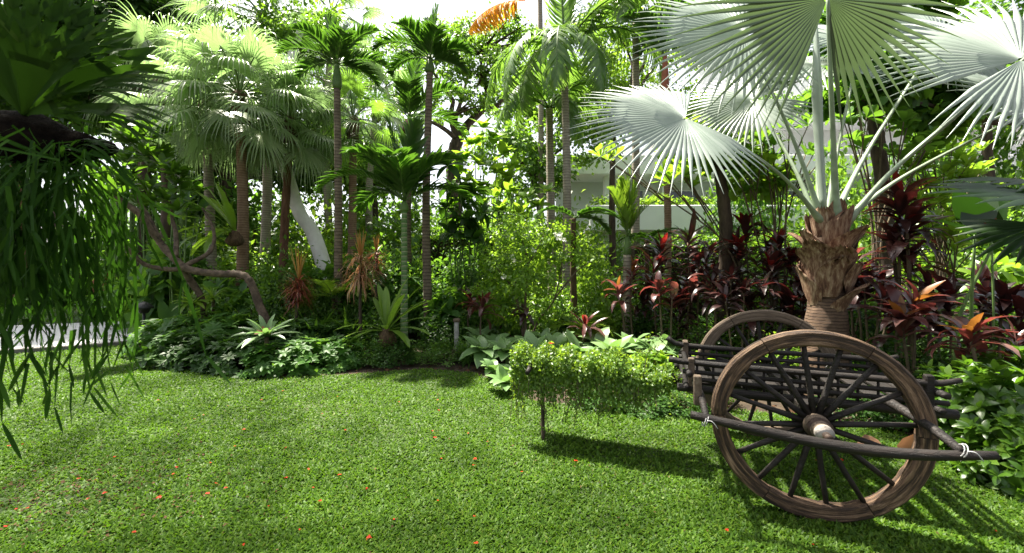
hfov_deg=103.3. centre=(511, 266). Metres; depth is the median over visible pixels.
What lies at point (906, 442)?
dry leaf
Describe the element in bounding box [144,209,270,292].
shrub
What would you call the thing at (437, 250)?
shrub
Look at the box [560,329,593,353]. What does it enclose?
broadleaf plant
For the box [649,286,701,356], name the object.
ti plant
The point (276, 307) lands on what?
shrub
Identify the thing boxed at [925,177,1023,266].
licuala palm
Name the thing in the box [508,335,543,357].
broadleaf plant
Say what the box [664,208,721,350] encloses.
ti plant
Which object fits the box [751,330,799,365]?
shrub
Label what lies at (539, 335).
broadleaf plant
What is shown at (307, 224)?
leaning tree
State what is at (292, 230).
shrub
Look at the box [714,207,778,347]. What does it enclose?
ti plant
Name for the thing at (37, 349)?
path kerb
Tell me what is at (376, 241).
dracaena
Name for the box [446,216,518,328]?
shrub
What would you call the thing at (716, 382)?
ox cart
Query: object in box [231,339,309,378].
schefflera
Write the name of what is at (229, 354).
schefflera
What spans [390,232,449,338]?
shrub
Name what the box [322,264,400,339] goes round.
shrub
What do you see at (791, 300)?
ti plant
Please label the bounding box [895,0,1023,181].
tree
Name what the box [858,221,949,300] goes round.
shrub
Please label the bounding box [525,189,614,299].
shrub
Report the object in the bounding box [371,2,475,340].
feather palm
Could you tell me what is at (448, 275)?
shrub
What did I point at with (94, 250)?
shrub
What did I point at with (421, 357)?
shrub
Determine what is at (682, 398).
shrub
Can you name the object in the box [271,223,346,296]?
shrub
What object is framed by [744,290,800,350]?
shrub
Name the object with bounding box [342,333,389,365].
shrub
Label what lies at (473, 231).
leaf shrub
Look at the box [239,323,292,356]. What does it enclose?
schefflera
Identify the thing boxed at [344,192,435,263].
shrub
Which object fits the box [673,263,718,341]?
ti plant
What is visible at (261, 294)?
shrub
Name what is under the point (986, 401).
glossy shrub
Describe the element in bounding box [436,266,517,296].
understory palm
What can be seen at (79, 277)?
shrub
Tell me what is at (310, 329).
shrub
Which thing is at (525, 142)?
tree
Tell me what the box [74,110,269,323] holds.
frangipani
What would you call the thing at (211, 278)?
shrub
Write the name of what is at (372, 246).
shrub
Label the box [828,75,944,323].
frangipani shrub
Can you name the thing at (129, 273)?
shrub
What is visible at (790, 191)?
window
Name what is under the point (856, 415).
shrub
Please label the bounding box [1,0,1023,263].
sky
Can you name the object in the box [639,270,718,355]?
ti plant
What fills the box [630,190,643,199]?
window
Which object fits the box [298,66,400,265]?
fan palm
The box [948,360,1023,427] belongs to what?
glossy shrub
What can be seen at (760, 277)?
shrub
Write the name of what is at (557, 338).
broadleaf plant
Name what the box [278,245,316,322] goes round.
dracaena
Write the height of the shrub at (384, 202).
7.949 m
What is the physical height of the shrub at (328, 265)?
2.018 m
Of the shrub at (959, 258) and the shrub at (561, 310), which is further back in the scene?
the shrub at (959, 258)
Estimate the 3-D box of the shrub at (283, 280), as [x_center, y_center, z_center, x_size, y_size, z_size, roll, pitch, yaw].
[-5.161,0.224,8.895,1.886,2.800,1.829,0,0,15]
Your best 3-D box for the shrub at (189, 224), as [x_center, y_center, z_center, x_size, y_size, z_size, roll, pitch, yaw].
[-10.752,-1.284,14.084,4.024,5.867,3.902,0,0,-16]
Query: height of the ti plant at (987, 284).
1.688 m
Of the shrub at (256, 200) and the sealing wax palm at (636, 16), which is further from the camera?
the shrub at (256, 200)
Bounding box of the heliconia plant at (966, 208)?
[923,176,1008,365]
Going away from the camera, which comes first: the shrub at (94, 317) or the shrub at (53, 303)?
the shrub at (94, 317)
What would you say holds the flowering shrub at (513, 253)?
on the ground at (742, 405)
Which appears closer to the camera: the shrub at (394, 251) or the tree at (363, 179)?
the shrub at (394, 251)
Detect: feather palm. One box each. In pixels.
[275,11,394,317]
[358,44,467,337]
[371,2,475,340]
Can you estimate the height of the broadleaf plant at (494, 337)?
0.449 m
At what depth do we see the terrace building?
21.14 m
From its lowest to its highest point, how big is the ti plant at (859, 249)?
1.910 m
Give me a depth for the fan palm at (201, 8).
12.32 m
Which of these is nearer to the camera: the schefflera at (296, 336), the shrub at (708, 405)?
the shrub at (708, 405)
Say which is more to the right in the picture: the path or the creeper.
the creeper
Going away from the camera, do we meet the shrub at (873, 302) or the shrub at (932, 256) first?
the shrub at (873, 302)
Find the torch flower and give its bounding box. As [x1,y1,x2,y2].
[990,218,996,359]
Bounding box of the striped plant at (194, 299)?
[170,287,214,325]
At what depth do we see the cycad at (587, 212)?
7.95 m
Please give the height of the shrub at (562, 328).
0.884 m
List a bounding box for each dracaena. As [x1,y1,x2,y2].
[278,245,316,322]
[335,229,388,344]
[367,233,387,328]
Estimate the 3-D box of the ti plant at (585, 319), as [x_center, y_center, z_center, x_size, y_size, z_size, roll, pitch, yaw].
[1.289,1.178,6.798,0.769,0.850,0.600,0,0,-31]
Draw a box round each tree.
[0,0,81,296]
[0,0,229,265]
[25,122,107,248]
[86,28,360,234]
[197,0,359,279]
[236,5,439,249]
[382,1,553,216]
[459,48,629,229]
[557,0,720,296]
[657,107,797,339]
[792,0,1005,274]
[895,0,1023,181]
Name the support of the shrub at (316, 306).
on the ground at (742, 405)
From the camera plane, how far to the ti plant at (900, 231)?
5.49 m
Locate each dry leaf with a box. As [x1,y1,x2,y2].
[857,434,880,443]
[897,434,913,447]
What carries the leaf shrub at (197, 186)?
on the ground at (742, 405)
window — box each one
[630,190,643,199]
[671,190,698,204]
[785,190,803,204]
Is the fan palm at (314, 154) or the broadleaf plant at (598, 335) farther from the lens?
the fan palm at (314, 154)
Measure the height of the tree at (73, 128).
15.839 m
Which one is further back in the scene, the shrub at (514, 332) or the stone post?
the shrub at (514, 332)
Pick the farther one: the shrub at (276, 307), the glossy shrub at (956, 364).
the shrub at (276, 307)
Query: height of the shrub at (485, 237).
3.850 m
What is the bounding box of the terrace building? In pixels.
[555,61,1023,277]
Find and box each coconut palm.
[485,0,674,304]
[495,58,617,310]
[568,0,694,246]
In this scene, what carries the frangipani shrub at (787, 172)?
on the ground at (742, 405)
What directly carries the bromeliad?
on the ground at (742, 405)
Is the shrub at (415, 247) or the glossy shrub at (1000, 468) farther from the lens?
the shrub at (415, 247)
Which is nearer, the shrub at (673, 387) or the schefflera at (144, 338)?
the shrub at (673, 387)
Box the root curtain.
[98,181,185,278]
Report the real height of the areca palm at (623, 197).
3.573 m
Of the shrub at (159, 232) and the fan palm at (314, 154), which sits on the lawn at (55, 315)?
the shrub at (159, 232)
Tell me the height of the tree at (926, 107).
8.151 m
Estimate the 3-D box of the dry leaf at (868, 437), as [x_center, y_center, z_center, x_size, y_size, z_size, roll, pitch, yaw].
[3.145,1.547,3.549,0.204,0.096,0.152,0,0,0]
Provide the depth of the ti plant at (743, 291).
6.31 m
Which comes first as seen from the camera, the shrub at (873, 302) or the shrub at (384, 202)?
the shrub at (873, 302)
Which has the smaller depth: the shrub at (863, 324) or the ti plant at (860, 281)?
the ti plant at (860, 281)
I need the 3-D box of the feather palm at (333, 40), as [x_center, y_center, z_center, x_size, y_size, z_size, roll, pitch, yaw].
[-3.717,-1.855,8.559,2.000,6.917,2.043,0,0,32]
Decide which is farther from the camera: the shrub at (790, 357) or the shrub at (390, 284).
the shrub at (390, 284)
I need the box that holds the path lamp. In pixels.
[138,301,153,324]
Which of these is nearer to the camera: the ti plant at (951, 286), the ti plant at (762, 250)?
the ti plant at (951, 286)
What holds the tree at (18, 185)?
on the lawn at (55, 315)
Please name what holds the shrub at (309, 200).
on the ground at (742, 405)
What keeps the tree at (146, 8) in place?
on the lawn at (55, 315)
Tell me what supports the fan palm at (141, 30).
on the ground at (742, 405)
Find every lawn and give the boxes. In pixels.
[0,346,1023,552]
[2,306,103,324]
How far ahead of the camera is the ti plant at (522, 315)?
7.21 m
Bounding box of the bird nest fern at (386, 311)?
[336,277,435,348]
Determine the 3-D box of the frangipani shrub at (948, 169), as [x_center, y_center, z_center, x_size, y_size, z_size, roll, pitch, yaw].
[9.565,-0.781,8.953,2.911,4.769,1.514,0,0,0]
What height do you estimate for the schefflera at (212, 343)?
0.617 m
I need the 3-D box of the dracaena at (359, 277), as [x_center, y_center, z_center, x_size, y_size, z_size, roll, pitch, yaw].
[-2.767,0.438,7.404,1.162,2.334,1.148,0,0,0]
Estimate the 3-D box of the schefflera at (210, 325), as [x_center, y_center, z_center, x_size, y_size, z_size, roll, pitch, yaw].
[-5.115,1.254,7.268,1.320,0.852,1.292,0,0,18]
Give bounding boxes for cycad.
[533,205,627,315]
[617,227,685,334]
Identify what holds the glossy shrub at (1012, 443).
on the ground at (742, 405)
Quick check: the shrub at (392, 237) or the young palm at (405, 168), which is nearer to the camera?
the young palm at (405, 168)
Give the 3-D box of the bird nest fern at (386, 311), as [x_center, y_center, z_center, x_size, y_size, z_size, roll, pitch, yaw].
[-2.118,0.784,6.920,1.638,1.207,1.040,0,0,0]
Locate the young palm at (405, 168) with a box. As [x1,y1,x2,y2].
[313,114,482,350]
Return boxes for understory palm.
[269,265,357,311]
[278,278,373,319]
[337,265,422,318]
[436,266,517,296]
[548,313,614,346]
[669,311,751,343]
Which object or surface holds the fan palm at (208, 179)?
on the ground at (742, 405)
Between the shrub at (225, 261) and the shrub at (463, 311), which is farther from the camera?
the shrub at (225, 261)
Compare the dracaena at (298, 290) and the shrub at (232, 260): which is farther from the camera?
the shrub at (232, 260)
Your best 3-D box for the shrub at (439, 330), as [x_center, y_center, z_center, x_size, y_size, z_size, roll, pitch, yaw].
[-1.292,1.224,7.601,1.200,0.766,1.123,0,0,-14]
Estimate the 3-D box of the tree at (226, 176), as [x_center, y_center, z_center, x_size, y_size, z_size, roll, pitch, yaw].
[-10.605,-3.959,16.419,10.006,11.179,6.905,0,0,0]
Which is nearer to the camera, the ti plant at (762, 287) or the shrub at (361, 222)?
the ti plant at (762, 287)
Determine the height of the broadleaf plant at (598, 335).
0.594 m
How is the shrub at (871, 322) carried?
on the ground at (742, 405)
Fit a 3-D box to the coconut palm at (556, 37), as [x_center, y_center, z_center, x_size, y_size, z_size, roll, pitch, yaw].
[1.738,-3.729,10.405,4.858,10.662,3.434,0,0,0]
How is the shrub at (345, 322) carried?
on the ground at (742, 405)
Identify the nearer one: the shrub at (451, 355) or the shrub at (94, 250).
the shrub at (451, 355)
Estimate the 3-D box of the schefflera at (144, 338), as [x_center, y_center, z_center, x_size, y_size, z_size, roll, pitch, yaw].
[-6.499,1.308,7.468,1.140,0.718,1.116,0,0,-43]
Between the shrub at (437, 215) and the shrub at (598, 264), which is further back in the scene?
the shrub at (437, 215)
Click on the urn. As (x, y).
(105, 264)
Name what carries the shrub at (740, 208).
on the ground at (742, 405)
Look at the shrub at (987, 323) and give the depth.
5.76 m
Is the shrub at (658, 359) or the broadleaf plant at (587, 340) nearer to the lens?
the shrub at (658, 359)
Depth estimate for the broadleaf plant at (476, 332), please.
7.36 m
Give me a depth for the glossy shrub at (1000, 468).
2.96 m
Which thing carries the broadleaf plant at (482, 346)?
on the ground at (742, 405)
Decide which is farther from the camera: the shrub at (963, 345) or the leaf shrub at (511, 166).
the leaf shrub at (511, 166)
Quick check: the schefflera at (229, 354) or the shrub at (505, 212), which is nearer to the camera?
the schefflera at (229, 354)
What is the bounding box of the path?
[0,322,149,348]
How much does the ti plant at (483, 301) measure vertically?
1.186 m
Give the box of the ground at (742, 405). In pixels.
[32,271,1019,477]
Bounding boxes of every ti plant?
[456,285,481,336]
[458,292,502,334]
[511,302,533,330]
[566,311,607,357]
[601,256,653,355]
[625,270,664,335]
[629,231,687,335]
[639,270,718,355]
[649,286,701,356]
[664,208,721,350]
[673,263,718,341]
[680,239,742,344]
[701,278,763,354]
[709,261,760,336]
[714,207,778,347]
[731,290,776,342]
[734,269,806,336]
[741,226,800,355]
[748,236,794,308]
[767,283,805,348]
[774,263,806,356]
[847,277,937,346]
[850,247,902,369]
[851,254,918,362]
[858,167,963,372]
[866,276,962,373]
[889,262,968,364]
[906,273,998,364]
[923,312,1023,364]
[945,261,1015,347]
[957,273,1023,358]
[981,315,1023,363]
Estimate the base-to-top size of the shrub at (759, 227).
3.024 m
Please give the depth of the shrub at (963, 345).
6.15 m
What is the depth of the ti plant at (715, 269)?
6.62 m
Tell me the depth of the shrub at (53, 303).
16.16 m
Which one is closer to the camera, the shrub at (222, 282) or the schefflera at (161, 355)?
the schefflera at (161, 355)
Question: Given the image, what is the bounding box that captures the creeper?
[508,332,700,436]
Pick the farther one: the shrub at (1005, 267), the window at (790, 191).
the window at (790, 191)
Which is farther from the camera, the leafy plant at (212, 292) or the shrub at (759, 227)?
the shrub at (759, 227)
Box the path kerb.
[0,340,139,353]
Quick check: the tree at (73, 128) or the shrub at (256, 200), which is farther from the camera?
the tree at (73, 128)
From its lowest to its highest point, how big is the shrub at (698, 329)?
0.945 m
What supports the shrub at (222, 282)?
on the ground at (742, 405)
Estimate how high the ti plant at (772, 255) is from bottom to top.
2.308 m
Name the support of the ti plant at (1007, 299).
on the ground at (742, 405)
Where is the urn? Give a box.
[91,260,107,291]
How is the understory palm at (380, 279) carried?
on the ground at (742, 405)
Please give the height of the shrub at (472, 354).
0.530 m
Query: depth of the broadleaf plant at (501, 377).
5.11 m
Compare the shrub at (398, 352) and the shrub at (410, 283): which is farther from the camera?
the shrub at (410, 283)
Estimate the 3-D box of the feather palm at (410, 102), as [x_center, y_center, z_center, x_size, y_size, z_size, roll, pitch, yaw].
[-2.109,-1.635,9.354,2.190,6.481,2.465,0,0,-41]
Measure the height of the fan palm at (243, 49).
6.986 m
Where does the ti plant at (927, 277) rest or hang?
on the ground at (742, 405)
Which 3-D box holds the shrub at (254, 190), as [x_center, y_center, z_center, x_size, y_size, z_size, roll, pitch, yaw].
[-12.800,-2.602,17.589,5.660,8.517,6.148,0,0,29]
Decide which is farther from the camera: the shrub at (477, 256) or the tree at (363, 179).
the tree at (363, 179)
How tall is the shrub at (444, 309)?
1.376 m
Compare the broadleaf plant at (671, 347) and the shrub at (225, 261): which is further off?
the shrub at (225, 261)
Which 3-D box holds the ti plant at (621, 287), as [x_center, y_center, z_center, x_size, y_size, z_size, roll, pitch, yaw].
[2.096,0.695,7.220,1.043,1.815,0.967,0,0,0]
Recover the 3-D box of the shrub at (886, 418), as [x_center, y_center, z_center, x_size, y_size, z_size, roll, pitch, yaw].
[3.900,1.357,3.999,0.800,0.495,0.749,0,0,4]
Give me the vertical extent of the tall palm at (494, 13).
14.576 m
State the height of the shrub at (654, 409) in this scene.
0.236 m
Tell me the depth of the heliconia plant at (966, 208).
4.64 m
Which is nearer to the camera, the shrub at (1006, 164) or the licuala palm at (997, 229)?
the licuala palm at (997, 229)
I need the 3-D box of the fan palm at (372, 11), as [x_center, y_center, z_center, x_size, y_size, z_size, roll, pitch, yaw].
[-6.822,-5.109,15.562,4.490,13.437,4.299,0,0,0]
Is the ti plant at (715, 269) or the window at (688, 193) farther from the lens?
the window at (688, 193)
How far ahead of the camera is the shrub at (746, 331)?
6.72 m
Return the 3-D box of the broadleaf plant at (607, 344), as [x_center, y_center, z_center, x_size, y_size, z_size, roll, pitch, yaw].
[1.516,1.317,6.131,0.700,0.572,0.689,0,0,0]
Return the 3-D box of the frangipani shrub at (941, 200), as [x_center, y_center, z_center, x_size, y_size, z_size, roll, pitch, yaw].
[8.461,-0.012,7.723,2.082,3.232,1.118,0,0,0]
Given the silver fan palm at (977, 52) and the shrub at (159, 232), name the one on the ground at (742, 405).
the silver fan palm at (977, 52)
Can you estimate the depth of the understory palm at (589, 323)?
7.16 m
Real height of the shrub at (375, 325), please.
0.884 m
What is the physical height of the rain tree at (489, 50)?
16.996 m
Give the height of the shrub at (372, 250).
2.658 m
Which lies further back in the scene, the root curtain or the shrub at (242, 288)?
the root curtain
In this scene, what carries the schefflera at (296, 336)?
on the ground at (742, 405)
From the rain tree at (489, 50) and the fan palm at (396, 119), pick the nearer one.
the fan palm at (396, 119)
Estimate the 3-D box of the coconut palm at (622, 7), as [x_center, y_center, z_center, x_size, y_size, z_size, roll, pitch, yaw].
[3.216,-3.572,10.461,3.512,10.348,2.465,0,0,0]
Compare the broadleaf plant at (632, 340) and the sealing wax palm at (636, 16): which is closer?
the broadleaf plant at (632, 340)
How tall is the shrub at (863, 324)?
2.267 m
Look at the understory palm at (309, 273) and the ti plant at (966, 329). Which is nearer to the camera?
the ti plant at (966, 329)
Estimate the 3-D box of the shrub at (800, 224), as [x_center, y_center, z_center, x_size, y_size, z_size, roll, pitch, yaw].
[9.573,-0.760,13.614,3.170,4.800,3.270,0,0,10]
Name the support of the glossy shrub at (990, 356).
on the ground at (742, 405)
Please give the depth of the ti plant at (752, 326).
6.42 m
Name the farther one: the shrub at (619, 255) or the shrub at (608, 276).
the shrub at (619, 255)
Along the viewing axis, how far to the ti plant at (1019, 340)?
4.36 m
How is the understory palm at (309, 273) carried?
on the ground at (742, 405)
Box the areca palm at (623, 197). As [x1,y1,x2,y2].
[606,164,670,348]
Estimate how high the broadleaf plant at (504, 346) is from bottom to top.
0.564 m
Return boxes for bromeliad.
[231,314,302,359]
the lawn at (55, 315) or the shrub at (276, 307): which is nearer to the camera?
the shrub at (276, 307)
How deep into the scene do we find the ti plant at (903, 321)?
4.58 m
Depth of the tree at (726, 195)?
7.25 m
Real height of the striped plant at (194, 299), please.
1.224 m
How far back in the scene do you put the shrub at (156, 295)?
9.36 m
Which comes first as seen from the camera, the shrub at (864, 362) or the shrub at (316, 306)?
the shrub at (864, 362)
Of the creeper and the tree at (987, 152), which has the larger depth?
the tree at (987, 152)
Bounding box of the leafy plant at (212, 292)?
[191,284,241,313]
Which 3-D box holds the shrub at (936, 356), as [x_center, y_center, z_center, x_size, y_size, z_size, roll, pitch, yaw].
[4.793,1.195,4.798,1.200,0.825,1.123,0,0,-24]
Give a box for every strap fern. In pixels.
[0,124,230,459]
[2,297,30,316]
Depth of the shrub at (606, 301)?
7.89 m
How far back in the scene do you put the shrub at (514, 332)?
8.17 m
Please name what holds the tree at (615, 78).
on the ground at (742, 405)
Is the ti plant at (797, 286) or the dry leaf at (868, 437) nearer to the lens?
the dry leaf at (868, 437)
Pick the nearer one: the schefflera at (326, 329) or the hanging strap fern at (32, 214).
the hanging strap fern at (32, 214)
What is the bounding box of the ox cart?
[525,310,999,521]
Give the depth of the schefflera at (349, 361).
6.26 m
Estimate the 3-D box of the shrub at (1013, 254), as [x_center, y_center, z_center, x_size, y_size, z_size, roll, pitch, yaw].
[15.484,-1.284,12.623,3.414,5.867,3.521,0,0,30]
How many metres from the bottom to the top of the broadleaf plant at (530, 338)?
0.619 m
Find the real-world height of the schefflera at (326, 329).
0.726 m
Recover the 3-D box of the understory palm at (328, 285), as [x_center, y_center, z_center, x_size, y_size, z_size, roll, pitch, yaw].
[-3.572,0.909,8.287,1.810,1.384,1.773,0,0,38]
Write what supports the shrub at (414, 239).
on the ground at (742, 405)
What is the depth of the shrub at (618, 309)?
8.07 m
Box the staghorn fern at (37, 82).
[0,0,176,170]
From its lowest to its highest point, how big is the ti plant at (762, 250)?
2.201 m
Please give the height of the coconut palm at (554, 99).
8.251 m
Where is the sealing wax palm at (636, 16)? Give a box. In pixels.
[619,0,689,333]
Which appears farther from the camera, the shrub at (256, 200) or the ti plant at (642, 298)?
the shrub at (256, 200)
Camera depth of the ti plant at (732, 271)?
7.01 m
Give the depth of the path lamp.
8.26 m
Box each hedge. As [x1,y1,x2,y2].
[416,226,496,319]
[621,233,800,330]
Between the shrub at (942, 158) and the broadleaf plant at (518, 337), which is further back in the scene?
the shrub at (942, 158)
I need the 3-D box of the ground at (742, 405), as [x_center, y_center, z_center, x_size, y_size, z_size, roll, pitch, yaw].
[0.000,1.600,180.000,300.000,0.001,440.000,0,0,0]
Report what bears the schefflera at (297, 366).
on the ground at (742, 405)
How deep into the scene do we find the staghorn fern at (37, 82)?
1.59 m
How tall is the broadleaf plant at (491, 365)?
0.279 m
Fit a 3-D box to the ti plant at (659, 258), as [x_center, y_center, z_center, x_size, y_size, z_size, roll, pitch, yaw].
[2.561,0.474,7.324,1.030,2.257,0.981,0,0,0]
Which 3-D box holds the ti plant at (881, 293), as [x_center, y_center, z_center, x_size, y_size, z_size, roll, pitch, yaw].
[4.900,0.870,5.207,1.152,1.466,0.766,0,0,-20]
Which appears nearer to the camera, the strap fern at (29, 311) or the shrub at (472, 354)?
the strap fern at (29, 311)
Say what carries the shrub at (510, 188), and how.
on the ground at (742, 405)
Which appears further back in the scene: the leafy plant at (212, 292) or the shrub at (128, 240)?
the shrub at (128, 240)
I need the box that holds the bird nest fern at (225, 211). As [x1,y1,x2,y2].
[168,182,244,255]
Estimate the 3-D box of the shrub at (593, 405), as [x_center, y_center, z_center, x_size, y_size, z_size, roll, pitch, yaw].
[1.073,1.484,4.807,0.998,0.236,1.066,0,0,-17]
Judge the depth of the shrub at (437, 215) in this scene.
18.79 m
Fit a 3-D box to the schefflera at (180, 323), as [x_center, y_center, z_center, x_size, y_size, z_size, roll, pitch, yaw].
[-5.861,1.236,7.489,1.292,0.897,1.320,0,0,-36]
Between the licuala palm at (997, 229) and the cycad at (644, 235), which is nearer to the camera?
the licuala palm at (997, 229)
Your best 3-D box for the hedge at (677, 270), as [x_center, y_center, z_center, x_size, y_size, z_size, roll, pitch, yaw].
[5.011,0.393,10.301,4.233,2.564,1.142,0,0,0]
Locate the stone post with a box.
[453,318,459,357]
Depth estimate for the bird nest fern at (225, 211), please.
8.33 m
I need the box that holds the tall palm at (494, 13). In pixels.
[468,0,543,240]
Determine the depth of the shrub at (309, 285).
8.38 m
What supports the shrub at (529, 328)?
on the ground at (742, 405)
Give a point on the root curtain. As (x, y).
(181, 222)
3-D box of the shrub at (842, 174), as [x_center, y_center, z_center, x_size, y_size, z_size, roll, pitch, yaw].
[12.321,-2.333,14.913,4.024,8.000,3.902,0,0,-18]
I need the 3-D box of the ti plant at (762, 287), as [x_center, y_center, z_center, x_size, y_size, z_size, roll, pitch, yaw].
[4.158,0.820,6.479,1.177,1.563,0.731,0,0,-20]
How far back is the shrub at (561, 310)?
7.64 m
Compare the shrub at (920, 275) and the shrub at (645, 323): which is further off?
the shrub at (920, 275)
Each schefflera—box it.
[118,317,179,358]
[135,327,215,369]
[156,309,227,344]
[167,330,240,373]
[183,312,259,354]
[197,336,277,376]
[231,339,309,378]
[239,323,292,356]
[271,317,332,349]
[277,335,340,376]
[301,319,362,354]
[313,335,369,373]
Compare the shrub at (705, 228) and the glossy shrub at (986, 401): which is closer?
the glossy shrub at (986, 401)
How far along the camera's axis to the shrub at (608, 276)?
8.53 m
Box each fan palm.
[84,0,215,241]
[95,15,276,282]
[137,14,330,295]
[157,0,332,261]
[199,51,362,286]
[279,0,393,242]
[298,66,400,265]
[311,45,424,242]
[569,0,1023,399]
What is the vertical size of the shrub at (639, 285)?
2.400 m
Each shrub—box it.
[14,275,87,307]
[50,249,93,298]
[51,207,129,292]
[70,145,190,288]
[74,285,116,319]
[101,251,154,328]
[116,222,202,282]
[122,237,222,334]
[128,170,275,259]
[133,175,260,269]
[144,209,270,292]
[156,159,213,321]
[174,245,259,325]
[195,276,258,326]
[200,159,297,283]
[204,281,287,331]
[211,269,294,334]
[217,242,308,307]
[226,213,312,317]
[238,259,329,331]
[249,187,345,252]
[253,191,346,269]
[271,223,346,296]
[271,249,369,326]
[271,277,347,328]
[273,307,368,350]
[295,185,420,244]
[300,174,398,283]
[308,260,367,316]
[310,308,411,352]
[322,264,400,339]
[326,202,418,329]
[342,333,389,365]
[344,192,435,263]
[344,226,422,335]
[350,306,402,352]
[356,243,394,266]
[366,248,421,335]
[370,337,419,368]
[385,169,456,247]
[386,219,439,278]
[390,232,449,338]
[400,341,446,364]
[408,222,484,333]
[411,312,466,352]
[412,207,462,277]
[416,286,478,350]
[419,333,474,366]
[430,151,499,302]
[434,286,510,338]
[441,335,497,368]
[443,178,557,305]
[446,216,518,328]
[450,209,529,316]
[451,116,525,312]
[461,258,539,337]
[463,205,610,336]
[474,151,527,267]
[484,152,576,301]
[502,268,584,337]
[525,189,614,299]
[528,284,595,333]
[532,224,618,303]
[537,249,619,330]
[547,306,608,346]
[559,385,641,417]
[564,257,633,339]
[581,196,630,278]
[582,283,647,337]
[588,116,743,342]
[603,231,675,334]
[614,291,703,352]
[623,390,686,419]
[626,349,677,369]
[648,307,750,359]
[649,391,710,417]
[663,351,712,392]
[680,194,718,246]
[681,393,736,408]
[697,135,802,245]
[704,289,800,358]
[725,113,842,355]
[740,223,792,246]
[743,222,806,337]
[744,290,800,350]
[747,170,849,247]
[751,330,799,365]
[789,131,912,259]
[805,299,873,342]
[814,385,907,429]
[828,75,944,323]
[848,292,926,368]
[850,261,934,354]
[851,328,925,400]
[857,214,963,287]
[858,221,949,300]
[862,127,1014,273]
[862,392,912,431]
[869,290,959,365]
[871,332,965,379]
[887,137,997,289]
[887,302,1015,359]
[895,355,986,431]
[909,183,1005,325]
[909,359,1023,469]
[913,156,1023,281]
[923,289,1023,368]
[937,125,1023,255]
[946,405,1023,502]
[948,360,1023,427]
[950,251,1023,334]
[951,160,1023,297]
[957,340,1023,375]
[983,431,1023,487]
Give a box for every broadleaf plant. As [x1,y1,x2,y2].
[459,335,497,368]
[462,324,493,348]
[480,358,510,374]
[483,333,514,359]
[485,363,520,390]
[486,336,519,367]
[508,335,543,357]
[524,330,547,352]
[530,327,555,341]
[542,331,581,347]
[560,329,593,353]
[576,328,608,346]
[578,327,614,353]
[591,335,636,355]
[616,332,651,355]
[634,337,675,363]
[649,333,682,356]
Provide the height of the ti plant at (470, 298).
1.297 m
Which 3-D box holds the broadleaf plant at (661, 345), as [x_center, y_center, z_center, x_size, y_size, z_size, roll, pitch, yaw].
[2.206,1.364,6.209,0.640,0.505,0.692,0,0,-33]
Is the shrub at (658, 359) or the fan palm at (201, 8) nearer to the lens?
the shrub at (658, 359)
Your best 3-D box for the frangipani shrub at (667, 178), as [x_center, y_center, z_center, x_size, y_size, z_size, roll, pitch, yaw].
[2.722,-0.624,7.279,2.819,4.454,1.233,0,0,0]
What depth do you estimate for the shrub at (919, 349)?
6.26 m

